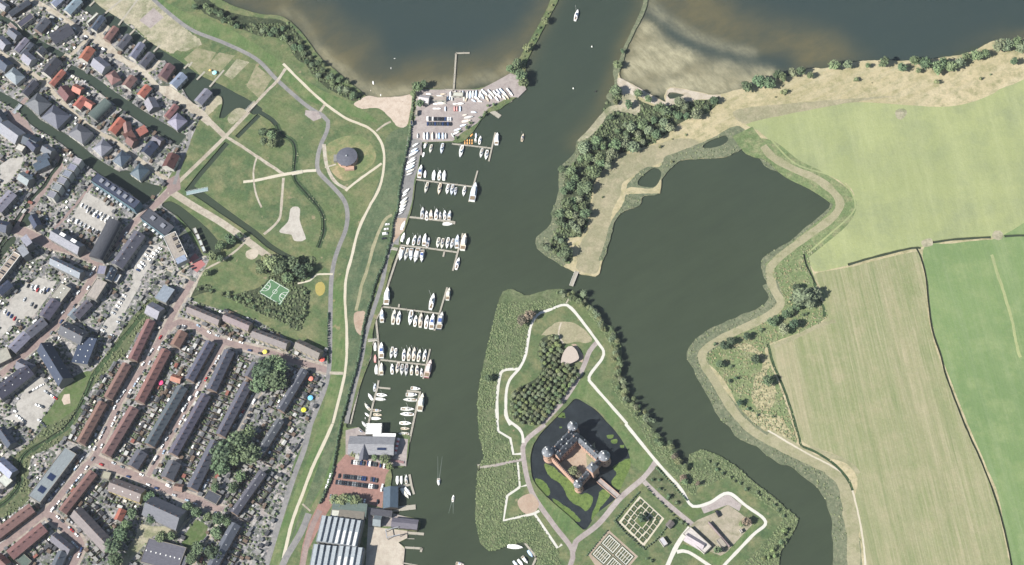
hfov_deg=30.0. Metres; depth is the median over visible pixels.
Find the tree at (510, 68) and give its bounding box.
[506,64,514,72]
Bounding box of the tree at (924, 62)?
[918,56,931,69]
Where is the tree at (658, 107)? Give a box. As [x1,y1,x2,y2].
[654,103,665,112]
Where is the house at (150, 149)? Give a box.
[140,141,159,158]
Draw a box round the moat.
[531,399,629,529]
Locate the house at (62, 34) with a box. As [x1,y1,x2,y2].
[48,23,75,46]
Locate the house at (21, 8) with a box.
[8,0,31,17]
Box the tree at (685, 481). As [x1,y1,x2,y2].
[682,478,687,484]
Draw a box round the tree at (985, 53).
[981,48,990,56]
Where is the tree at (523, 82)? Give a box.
[518,78,528,85]
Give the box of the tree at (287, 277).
[281,272,293,283]
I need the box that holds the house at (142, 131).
[136,125,148,138]
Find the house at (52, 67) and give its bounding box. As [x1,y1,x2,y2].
[41,57,63,78]
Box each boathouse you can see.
[383,486,398,509]
[391,517,418,530]
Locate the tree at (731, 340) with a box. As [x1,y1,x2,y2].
[726,337,736,345]
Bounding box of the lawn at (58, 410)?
[40,371,701,551]
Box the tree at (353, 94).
[349,91,357,98]
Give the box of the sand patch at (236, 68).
[224,59,248,78]
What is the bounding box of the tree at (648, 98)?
[645,94,651,102]
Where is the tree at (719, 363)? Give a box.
[715,360,724,367]
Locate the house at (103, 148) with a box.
[92,139,113,158]
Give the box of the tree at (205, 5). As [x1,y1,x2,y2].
[203,3,209,8]
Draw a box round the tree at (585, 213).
[579,209,591,219]
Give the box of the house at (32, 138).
[21,133,42,147]
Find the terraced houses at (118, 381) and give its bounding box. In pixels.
[103,362,132,401]
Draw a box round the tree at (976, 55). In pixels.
[970,49,983,60]
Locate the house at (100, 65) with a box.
[90,56,111,75]
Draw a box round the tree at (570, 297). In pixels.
[568,294,573,301]
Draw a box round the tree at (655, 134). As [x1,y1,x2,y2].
[651,130,660,138]
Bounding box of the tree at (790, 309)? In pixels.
[786,306,793,315]
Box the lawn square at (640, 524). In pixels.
[635,513,647,527]
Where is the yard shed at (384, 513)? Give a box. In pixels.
[370,508,392,517]
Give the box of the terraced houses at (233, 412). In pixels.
[215,381,252,438]
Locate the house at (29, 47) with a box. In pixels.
[20,42,34,55]
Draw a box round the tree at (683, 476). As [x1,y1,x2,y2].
[679,474,686,481]
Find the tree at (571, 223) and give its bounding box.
[568,219,574,227]
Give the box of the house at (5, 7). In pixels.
[0,0,10,12]
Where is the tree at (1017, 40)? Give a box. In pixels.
[1012,36,1023,46]
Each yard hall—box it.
[330,509,339,516]
[332,501,368,518]
[338,509,364,522]
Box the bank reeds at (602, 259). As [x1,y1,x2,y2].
[18,133,845,540]
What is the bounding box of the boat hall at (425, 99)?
[418,95,429,104]
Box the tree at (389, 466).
[386,462,392,469]
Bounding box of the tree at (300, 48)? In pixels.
[297,44,303,51]
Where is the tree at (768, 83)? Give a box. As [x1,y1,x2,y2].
[764,77,775,88]
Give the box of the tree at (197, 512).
[191,507,201,517]
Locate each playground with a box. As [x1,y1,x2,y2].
[62,394,69,404]
[246,248,257,258]
[279,206,305,240]
[315,282,324,295]
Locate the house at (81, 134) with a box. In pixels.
[68,123,93,145]
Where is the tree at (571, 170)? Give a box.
[564,166,576,175]
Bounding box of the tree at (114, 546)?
[103,537,122,552]
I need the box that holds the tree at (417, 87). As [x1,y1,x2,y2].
[411,81,422,91]
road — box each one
[0,0,272,564]
[0,97,326,564]
[173,122,311,564]
[570,461,693,552]
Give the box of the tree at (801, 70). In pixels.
[796,66,805,74]
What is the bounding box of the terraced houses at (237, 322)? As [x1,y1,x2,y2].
[222,312,252,332]
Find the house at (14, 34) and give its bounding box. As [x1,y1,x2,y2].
[6,28,22,41]
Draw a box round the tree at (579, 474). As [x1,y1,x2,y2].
[575,470,582,478]
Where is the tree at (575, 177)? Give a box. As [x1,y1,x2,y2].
[570,174,579,182]
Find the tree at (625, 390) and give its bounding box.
[621,388,629,393]
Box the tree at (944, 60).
[940,57,947,68]
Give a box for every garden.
[588,530,637,564]
[619,496,663,545]
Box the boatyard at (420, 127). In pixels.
[406,73,525,154]
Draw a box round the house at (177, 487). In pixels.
[173,483,183,492]
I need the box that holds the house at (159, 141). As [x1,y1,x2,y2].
[151,135,165,147]
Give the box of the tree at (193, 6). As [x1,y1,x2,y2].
[191,4,197,9]
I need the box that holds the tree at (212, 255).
[206,250,216,260]
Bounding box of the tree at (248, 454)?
[238,442,262,465]
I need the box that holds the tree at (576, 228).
[572,224,580,232]
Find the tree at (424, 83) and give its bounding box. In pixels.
[420,80,427,86]
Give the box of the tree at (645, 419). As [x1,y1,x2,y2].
[642,414,648,422]
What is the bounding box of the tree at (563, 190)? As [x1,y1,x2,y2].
[559,187,568,194]
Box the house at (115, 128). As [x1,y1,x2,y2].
[108,117,125,136]
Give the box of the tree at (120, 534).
[113,526,130,543]
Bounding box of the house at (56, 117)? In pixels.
[41,105,70,130]
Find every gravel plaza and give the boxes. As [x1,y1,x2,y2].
[139,8,320,120]
[354,218,583,513]
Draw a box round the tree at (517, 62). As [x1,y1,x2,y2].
[511,58,523,68]
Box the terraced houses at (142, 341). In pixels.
[128,319,156,362]
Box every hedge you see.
[318,137,410,503]
[326,312,328,363]
[408,96,414,140]
[586,530,607,555]
[613,520,644,549]
[615,492,639,519]
[644,526,666,548]
[655,467,686,500]
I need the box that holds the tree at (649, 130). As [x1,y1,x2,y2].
[643,125,654,134]
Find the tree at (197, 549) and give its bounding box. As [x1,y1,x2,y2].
[191,541,203,554]
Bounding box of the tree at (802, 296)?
[789,287,813,306]
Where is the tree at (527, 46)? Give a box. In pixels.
[522,43,530,50]
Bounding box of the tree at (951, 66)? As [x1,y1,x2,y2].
[945,61,957,71]
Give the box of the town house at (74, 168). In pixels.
[67,163,79,175]
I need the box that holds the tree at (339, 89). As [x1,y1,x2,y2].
[336,86,342,92]
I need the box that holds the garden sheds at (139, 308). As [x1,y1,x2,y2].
[13,0,327,564]
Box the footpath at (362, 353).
[344,243,393,423]
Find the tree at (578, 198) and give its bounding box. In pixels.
[575,196,582,202]
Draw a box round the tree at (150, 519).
[146,514,154,523]
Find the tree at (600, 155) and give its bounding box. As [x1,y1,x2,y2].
[595,151,605,161]
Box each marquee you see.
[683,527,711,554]
[683,533,705,550]
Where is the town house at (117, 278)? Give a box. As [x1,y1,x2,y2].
[113,273,122,284]
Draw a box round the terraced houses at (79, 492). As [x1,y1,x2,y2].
[59,470,98,515]
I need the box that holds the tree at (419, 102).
[415,99,423,106]
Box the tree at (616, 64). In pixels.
[613,60,621,68]
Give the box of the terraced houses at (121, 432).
[101,406,139,458]
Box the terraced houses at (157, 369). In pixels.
[135,348,171,405]
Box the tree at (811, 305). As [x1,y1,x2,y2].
[805,299,815,308]
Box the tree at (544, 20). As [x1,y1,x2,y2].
[541,16,548,23]
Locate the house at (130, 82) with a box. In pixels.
[122,75,137,90]
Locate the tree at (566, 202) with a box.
[560,196,572,207]
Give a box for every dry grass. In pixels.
[576,95,899,273]
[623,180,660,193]
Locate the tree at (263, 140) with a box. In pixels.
[259,137,267,145]
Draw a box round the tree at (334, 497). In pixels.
[329,494,337,503]
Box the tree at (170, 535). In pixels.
[166,532,175,539]
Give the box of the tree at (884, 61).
[878,56,889,66]
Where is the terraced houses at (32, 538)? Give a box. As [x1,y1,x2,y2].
[6,522,49,559]
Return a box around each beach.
[354,94,411,127]
[578,94,639,140]
[617,78,720,106]
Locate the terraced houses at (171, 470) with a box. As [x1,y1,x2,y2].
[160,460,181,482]
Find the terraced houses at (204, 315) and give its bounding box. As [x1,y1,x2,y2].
[186,304,222,327]
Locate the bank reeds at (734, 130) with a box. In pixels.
[599,126,744,260]
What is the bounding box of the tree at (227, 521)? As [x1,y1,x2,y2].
[222,517,230,527]
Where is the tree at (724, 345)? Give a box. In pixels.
[720,340,728,349]
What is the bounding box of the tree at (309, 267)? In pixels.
[303,262,313,271]
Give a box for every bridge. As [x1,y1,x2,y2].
[12,104,21,113]
[63,53,71,60]
[186,187,207,194]
[245,101,256,112]
[292,170,302,174]
[569,271,578,285]
[596,478,619,497]
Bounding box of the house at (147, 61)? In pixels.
[138,52,155,69]
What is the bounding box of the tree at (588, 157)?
[583,152,592,161]
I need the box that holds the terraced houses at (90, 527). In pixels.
[70,507,111,554]
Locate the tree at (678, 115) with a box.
[674,111,682,119]
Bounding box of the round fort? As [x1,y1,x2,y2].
[333,147,357,170]
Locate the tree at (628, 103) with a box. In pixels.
[624,99,632,108]
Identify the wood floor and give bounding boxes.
[189,0,719,330]
[510,335,578,424]
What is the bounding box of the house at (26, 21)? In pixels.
[17,13,35,29]
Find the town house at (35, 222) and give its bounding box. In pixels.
[28,214,43,231]
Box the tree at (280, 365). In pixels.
[272,358,287,374]
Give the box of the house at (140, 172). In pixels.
[130,163,150,182]
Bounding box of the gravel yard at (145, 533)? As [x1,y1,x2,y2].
[120,517,191,564]
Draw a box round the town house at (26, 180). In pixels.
[17,172,35,188]
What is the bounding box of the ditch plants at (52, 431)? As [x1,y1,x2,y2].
[6,298,159,513]
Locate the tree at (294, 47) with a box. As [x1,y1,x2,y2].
[290,44,297,50]
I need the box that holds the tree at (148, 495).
[143,491,154,501]
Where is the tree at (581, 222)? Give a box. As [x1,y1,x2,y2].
[577,218,584,225]
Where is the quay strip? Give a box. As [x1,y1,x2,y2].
[392,138,421,244]
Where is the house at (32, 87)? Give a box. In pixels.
[21,80,40,98]
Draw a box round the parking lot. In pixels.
[0,157,159,431]
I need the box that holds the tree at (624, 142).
[620,138,629,147]
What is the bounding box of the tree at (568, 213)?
[565,209,573,218]
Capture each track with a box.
[355,214,860,474]
[697,144,860,564]
[768,430,865,564]
[990,254,1021,357]
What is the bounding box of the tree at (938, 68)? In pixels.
[931,60,943,74]
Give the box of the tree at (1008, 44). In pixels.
[1001,38,1013,50]
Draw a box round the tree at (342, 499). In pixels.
[336,493,348,504]
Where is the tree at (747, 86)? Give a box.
[740,81,752,91]
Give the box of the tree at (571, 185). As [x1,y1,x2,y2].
[565,179,575,190]
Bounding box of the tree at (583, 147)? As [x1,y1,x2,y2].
[578,141,590,154]
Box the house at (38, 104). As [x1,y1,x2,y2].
[25,93,51,117]
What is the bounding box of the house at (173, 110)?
[164,104,179,120]
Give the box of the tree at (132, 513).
[127,508,136,518]
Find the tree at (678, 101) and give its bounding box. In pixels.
[674,96,685,106]
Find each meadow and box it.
[210,257,268,295]
[496,301,782,564]
[536,377,652,544]
[542,322,591,343]
[689,451,797,564]
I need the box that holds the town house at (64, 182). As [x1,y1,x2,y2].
[56,176,69,188]
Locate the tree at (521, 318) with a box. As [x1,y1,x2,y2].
[517,313,527,325]
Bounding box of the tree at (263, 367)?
[250,357,276,378]
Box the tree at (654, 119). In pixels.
[650,116,657,123]
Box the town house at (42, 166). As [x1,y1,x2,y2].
[33,158,51,174]
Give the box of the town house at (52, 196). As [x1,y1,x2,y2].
[46,190,59,203]
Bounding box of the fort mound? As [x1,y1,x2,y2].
[326,136,375,180]
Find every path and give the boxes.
[152,0,349,564]
[189,68,568,510]
[243,63,384,557]
[480,342,597,564]
[495,304,766,564]
[558,322,563,343]
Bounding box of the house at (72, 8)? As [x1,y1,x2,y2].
[63,0,83,16]
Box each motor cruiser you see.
[379,342,383,358]
[379,362,383,374]
[380,310,383,322]
[384,287,389,304]
[399,247,404,260]
[406,393,416,396]
[409,248,412,259]
[414,248,419,261]
[417,165,422,177]
[417,393,423,411]
[420,250,423,260]
[422,233,426,245]
[424,359,431,377]
[429,210,432,218]
[429,314,434,329]
[436,311,443,329]
[445,288,450,300]
[455,235,458,247]
[460,234,466,250]
[469,182,476,201]
[494,133,498,144]
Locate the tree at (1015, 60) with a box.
[1010,57,1018,64]
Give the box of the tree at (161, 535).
[155,530,166,542]
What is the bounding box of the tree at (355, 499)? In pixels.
[349,495,362,505]
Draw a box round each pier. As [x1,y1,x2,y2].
[350,341,374,423]
[365,380,389,432]
[375,306,383,374]
[379,349,430,378]
[382,246,400,304]
[383,287,447,330]
[393,505,415,511]
[397,474,414,493]
[399,233,463,270]
[404,546,422,551]
[407,215,454,223]
[407,390,420,440]
[407,531,423,534]
[409,171,477,201]
[452,52,469,90]
[452,132,495,160]
[490,111,500,118]
[524,543,537,564]
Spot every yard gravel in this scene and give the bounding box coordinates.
[692,505,751,555]
[701,495,740,512]
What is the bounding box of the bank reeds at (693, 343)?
[17,135,860,540]
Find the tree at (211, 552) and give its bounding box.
[204,544,221,559]
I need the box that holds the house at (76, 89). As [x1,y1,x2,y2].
[71,84,85,95]
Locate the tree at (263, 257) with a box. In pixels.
[261,254,269,260]
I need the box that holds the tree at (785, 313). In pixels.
[781,309,790,317]
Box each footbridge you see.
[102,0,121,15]
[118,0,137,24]
[209,70,224,86]
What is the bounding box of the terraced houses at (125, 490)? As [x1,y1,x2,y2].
[107,478,145,503]
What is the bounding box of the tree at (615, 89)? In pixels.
[610,84,621,96]
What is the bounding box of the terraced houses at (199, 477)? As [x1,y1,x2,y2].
[187,440,218,491]
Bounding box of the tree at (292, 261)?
[284,256,299,268]
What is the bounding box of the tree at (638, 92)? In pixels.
[633,89,642,97]
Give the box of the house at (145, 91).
[136,84,152,100]
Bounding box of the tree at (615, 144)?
[608,139,621,149]
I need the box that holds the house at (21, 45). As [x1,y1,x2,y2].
[14,37,29,54]
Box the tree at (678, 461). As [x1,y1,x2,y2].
[673,457,681,464]
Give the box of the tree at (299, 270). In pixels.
[291,263,305,279]
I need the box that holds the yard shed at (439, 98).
[432,96,446,101]
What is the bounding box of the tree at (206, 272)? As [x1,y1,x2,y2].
[202,269,210,276]
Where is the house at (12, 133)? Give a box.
[0,120,25,145]
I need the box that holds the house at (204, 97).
[194,88,212,106]
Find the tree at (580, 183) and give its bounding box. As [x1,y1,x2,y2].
[576,181,582,189]
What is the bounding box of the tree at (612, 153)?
[605,148,618,158]
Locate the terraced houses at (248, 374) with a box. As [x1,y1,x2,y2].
[244,362,258,380]
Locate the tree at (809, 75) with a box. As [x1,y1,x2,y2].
[806,72,812,78]
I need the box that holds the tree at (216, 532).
[210,525,221,538]
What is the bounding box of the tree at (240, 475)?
[234,470,247,481]
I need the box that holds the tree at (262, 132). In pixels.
[258,128,267,136]
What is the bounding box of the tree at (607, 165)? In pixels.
[603,162,610,168]
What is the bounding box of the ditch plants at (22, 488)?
[5,299,154,516]
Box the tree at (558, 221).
[555,217,564,225]
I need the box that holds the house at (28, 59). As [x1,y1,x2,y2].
[21,52,37,67]
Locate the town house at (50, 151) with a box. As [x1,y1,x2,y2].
[40,144,57,159]
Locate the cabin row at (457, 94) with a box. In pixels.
[452,92,463,97]
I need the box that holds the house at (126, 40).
[116,34,132,51]
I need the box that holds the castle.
[542,421,610,492]
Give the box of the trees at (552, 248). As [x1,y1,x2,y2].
[204,23,717,425]
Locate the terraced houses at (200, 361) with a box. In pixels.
[185,340,215,383]
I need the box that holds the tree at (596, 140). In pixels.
[590,135,603,145]
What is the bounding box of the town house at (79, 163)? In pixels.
[71,157,84,169]
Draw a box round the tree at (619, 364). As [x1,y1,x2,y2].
[616,361,623,366]
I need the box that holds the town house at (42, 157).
[36,153,51,162]
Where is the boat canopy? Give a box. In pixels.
[365,423,382,435]
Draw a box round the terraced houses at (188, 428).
[168,393,211,457]
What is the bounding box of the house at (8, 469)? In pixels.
[0,457,18,478]
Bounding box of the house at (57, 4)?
[51,0,64,9]
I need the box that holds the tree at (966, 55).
[962,52,969,60]
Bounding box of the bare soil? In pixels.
[94,0,1003,246]
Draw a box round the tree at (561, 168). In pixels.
[557,165,565,173]
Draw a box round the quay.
[346,427,416,525]
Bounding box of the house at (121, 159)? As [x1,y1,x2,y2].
[113,151,131,168]
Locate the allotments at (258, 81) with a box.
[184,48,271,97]
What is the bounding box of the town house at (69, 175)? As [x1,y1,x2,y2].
[62,169,75,182]
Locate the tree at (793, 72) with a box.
[789,67,797,76]
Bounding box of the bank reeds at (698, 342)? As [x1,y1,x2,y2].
[14,132,846,534]
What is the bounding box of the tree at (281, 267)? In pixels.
[273,258,288,275]
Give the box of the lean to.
[708,521,730,546]
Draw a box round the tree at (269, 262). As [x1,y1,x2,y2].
[263,254,278,272]
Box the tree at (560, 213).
[555,208,565,218]
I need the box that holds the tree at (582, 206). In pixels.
[578,203,585,209]
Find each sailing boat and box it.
[390,347,393,358]
[390,364,393,374]
[391,308,395,324]
[395,362,399,372]
[396,309,400,324]
[399,418,410,424]
[400,364,403,375]
[400,408,413,415]
[401,403,414,410]
[402,349,405,360]
[403,393,416,401]
[404,248,408,259]
[404,364,407,374]
[406,345,410,359]
[408,310,412,324]
[411,345,415,359]
[412,235,415,244]
[413,316,416,326]
[415,365,418,375]
[417,350,420,361]
[418,313,422,327]
[420,205,423,218]
[422,349,426,361]
[424,182,428,192]
[424,313,428,328]
[429,291,434,309]
[434,209,437,219]
[436,237,439,247]
[438,183,441,194]
[440,143,443,153]
[440,238,444,248]
[446,237,449,248]
[450,184,453,194]
[455,257,459,269]
[459,145,463,156]
[574,5,578,20]
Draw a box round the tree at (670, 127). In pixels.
[665,123,674,131]
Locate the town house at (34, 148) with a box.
[25,139,40,154]
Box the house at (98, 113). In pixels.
[88,98,113,123]
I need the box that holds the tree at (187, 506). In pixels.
[182,501,192,510]
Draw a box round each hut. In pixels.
[659,537,667,546]
[716,537,726,548]
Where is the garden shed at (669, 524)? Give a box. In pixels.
[665,520,674,528]
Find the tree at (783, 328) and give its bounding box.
[778,322,788,334]
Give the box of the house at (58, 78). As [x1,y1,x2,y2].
[49,69,66,88]
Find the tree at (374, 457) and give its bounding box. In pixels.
[371,454,377,460]
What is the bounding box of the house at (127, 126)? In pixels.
[123,122,132,132]
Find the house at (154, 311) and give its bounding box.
[144,302,165,321]
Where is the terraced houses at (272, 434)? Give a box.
[257,418,284,460]
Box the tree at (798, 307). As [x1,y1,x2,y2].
[791,304,801,310]
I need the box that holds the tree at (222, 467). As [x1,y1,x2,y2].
[209,457,229,475]
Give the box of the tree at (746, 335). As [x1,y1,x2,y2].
[743,332,749,340]
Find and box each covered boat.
[375,397,385,400]
[400,487,408,497]
[442,170,445,180]
[507,544,522,548]
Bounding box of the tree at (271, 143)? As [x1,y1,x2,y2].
[267,138,276,147]
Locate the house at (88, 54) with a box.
[79,46,96,63]
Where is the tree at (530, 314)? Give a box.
[524,310,535,319]
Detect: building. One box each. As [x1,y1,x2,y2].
[0,190,18,216]
[0,220,12,236]
[0,249,22,285]
[0,280,15,298]
[0,347,13,366]
[0,365,36,401]
[0,426,17,450]
[0,474,14,489]
[0,553,11,564]
[8,331,32,354]
[15,358,37,373]
[15,553,32,564]
[17,244,32,261]
[20,234,35,251]
[25,317,49,339]
[28,447,78,505]
[37,342,74,388]
[39,298,62,322]
[49,257,85,281]
[49,532,75,555]
[50,283,72,304]
[51,550,68,564]
[58,321,89,344]
[67,308,77,321]
[71,337,98,367]
[73,300,93,321]
[86,278,109,303]
[101,471,111,480]
[111,231,146,271]
[140,538,187,564]
[142,496,187,531]
[155,285,175,305]
[163,231,189,267]
[181,555,188,564]
[204,490,221,505]
[348,433,395,460]
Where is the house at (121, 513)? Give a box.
[114,508,126,521]
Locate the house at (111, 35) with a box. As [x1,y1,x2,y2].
[103,26,119,43]
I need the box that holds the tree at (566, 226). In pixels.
[562,222,570,229]
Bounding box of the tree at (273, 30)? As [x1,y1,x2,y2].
[270,27,277,33]
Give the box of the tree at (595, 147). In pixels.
[592,145,599,151]
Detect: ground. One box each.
[0,0,327,564]
[133,0,557,564]
[475,289,793,564]
[564,38,1023,564]
[608,487,679,564]
[646,468,685,506]
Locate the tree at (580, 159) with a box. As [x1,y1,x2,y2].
[577,155,583,162]
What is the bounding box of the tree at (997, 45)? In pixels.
[992,38,1006,51]
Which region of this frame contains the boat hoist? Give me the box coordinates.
[385,527,400,539]
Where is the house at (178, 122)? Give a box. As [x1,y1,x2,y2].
[167,113,187,132]
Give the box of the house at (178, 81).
[169,72,187,90]
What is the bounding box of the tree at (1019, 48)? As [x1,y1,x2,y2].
[1015,41,1023,53]
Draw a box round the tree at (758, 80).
[752,74,765,88]
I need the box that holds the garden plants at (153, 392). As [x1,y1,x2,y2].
[0,0,324,564]
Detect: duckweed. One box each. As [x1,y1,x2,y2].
[535,478,549,495]
[544,463,592,510]
[553,499,579,521]
[557,412,564,417]
[591,489,609,519]
[611,459,630,489]
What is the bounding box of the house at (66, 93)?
[57,85,75,103]
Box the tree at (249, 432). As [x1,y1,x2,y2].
[241,426,256,440]
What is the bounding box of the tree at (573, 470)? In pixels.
[568,465,577,474]
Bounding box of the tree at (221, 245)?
[215,240,226,249]
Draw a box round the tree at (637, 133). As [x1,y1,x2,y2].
[635,130,641,136]
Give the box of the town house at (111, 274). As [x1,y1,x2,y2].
[105,267,118,283]
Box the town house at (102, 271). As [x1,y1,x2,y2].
[96,265,108,277]
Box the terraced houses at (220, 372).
[206,349,234,393]
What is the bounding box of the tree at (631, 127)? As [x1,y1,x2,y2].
[627,123,636,132]
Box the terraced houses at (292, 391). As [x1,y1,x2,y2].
[276,368,308,413]
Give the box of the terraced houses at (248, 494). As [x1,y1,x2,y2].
[230,470,266,516]
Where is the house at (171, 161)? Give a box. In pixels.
[162,152,180,171]
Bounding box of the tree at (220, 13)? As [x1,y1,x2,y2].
[216,10,223,16]
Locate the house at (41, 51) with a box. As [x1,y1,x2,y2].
[36,46,47,56]
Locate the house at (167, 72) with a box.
[158,63,175,82]
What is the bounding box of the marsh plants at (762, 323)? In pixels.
[709,249,826,438]
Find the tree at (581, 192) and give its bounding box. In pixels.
[576,188,584,195]
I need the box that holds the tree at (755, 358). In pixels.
[750,354,759,363]
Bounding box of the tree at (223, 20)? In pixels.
[220,17,227,23]
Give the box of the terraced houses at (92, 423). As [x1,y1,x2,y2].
[76,401,108,446]
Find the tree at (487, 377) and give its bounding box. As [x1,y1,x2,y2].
[484,374,492,381]
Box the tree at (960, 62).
[955,57,965,67]
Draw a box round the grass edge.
[769,138,855,252]
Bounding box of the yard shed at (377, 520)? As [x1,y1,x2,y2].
[372,515,382,526]
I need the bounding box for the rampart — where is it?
[678,520,762,564]
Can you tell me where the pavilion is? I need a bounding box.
[561,346,578,364]
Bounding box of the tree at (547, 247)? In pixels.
[543,244,550,250]
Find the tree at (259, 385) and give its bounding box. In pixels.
[248,374,267,394]
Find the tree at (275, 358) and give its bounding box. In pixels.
[265,355,280,364]
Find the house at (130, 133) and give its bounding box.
[122,130,136,138]
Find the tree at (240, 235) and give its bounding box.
[237,232,243,237]
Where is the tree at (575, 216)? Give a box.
[572,211,578,219]
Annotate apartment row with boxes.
[91,173,143,213]
[140,208,176,238]
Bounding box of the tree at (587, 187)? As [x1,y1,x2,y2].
[581,181,592,193]
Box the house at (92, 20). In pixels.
[86,12,98,26]
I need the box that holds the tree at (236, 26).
[233,23,240,28]
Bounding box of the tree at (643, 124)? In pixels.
[637,118,648,129]
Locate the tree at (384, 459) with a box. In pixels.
[379,454,390,463]
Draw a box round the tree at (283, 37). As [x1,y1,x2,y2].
[279,34,286,40]
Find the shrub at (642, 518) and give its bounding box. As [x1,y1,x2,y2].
[637,512,646,521]
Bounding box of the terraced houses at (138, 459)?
[127,449,148,471]
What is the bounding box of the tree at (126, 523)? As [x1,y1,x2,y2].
[120,518,132,530]
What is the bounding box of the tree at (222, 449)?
[209,439,235,462]
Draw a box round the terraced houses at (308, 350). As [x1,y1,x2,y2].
[294,339,323,360]
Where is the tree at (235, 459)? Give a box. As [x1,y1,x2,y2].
[227,450,240,465]
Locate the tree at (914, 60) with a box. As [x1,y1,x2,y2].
[909,56,919,64]
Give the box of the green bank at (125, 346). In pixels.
[0,297,159,517]
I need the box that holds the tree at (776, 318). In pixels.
[772,315,779,321]
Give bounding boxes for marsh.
[706,251,827,442]
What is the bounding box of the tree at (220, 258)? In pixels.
[216,255,223,261]
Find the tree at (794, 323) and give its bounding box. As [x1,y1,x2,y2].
[788,319,799,329]
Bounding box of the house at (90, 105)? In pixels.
[84,100,95,110]
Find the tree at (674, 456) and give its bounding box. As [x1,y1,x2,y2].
[671,452,676,458]
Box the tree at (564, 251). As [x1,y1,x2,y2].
[558,245,572,257]
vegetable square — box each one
[591,544,611,564]
[601,534,620,553]
[605,556,621,564]
[614,546,633,564]
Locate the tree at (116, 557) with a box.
[107,551,123,564]
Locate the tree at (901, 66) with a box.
[897,63,906,70]
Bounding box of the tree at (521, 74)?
[514,69,527,79]
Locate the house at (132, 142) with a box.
[125,136,138,148]
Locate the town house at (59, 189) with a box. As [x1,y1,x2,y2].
[51,183,64,195]
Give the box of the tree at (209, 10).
[206,7,212,14]
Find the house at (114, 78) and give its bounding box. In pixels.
[105,70,122,87]
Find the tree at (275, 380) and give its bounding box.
[264,369,288,391]
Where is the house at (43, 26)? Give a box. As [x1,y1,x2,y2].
[33,17,51,35]
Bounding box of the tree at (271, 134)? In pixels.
[266,130,276,138]
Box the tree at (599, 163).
[595,160,606,166]
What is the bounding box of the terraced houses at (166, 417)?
[144,385,188,448]
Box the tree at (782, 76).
[779,71,786,81]
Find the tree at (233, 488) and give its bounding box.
[227,481,238,492]
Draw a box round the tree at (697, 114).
[690,107,702,118]
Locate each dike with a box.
[157,0,409,564]
[287,126,408,548]
[687,280,846,564]
[732,127,856,265]
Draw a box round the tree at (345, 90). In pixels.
[341,86,349,93]
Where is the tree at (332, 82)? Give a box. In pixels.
[329,79,335,84]
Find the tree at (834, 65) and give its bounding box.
[829,60,840,69]
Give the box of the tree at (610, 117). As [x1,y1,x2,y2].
[607,114,613,119]
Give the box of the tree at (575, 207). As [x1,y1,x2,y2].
[572,204,578,211]
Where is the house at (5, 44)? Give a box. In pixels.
[0,35,11,52]
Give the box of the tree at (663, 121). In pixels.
[658,118,667,126]
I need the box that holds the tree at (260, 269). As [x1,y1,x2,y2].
[255,263,267,274]
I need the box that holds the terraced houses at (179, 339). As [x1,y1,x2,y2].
[170,330,188,349]
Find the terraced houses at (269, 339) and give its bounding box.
[251,328,290,351]
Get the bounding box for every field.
[746,79,1023,271]
[768,251,1009,564]
[923,223,1023,564]
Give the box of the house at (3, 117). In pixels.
[0,110,7,121]
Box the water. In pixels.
[0,0,1023,564]
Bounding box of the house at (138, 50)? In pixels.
[128,42,145,61]
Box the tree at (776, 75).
[772,69,781,78]
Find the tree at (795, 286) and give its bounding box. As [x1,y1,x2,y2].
[792,283,800,289]
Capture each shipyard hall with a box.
[310,544,338,564]
[316,515,364,546]
[336,545,365,564]
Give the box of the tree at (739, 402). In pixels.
[736,399,742,405]
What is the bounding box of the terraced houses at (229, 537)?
[207,522,241,564]
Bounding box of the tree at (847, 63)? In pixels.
[842,60,852,67]
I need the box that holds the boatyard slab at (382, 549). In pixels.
[366,526,406,564]
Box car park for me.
[299,454,388,564]
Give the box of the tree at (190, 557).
[185,551,197,564]
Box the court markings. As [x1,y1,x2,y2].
[260,280,288,303]
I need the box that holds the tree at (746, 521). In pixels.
[742,516,751,525]
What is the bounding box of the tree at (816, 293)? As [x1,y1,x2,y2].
[809,286,821,299]
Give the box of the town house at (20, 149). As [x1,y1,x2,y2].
[14,143,27,154]
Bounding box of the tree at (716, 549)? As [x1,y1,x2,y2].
[712,546,721,553]
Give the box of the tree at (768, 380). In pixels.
[762,375,772,386]
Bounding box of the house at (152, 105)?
[144,97,160,114]
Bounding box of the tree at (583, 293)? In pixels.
[580,289,586,297]
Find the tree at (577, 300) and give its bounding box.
[575,298,581,303]
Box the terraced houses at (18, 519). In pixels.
[0,504,36,541]
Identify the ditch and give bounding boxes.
[0,124,853,507]
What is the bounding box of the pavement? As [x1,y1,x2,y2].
[0,188,326,564]
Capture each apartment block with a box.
[49,229,86,257]
[89,218,123,263]
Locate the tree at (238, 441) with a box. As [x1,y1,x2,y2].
[226,430,248,452]
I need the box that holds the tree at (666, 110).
[661,106,671,114]
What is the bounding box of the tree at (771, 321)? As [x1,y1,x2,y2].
[766,317,776,326]
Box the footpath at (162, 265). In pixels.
[158,256,204,279]
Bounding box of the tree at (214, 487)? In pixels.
[211,481,219,492]
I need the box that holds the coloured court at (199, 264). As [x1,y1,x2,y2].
[189,253,204,271]
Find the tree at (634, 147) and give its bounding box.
[627,141,640,152]
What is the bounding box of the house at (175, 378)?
[170,374,182,383]

